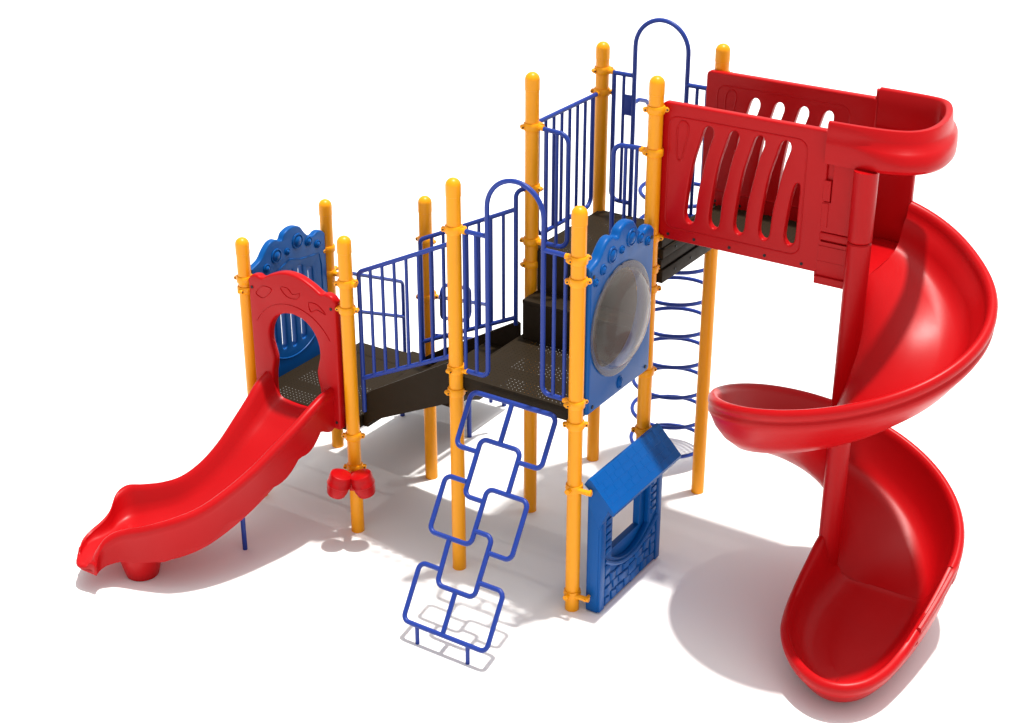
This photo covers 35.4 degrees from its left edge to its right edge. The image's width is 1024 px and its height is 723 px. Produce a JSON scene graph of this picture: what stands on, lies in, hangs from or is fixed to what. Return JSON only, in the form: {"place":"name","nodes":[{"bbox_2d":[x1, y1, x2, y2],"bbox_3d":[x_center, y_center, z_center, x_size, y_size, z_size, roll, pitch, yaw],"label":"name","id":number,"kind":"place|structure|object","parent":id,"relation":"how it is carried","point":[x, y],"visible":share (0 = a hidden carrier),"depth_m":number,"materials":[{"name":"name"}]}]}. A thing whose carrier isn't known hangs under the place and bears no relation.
{"place":"outdoors","nodes":[
{"label":"outdoors","id":0,"kind":"place"},
{"bbox_2d":[0,0,1023,722],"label":"ground","id":1,"kind":"structure","parent":0,"point":[158,158],"depth_m":14.65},
{"bbox_2d":[76,18,997,701],"bbox_3d":[0.274,-0.211,11.100,5.700,3.748,4.345,16,30,29],"label":"playground structure","id":2,"kind":"object","parent":1,"relation":"on","point":[832,204],"visible":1,"depth_m":11.04,"materials":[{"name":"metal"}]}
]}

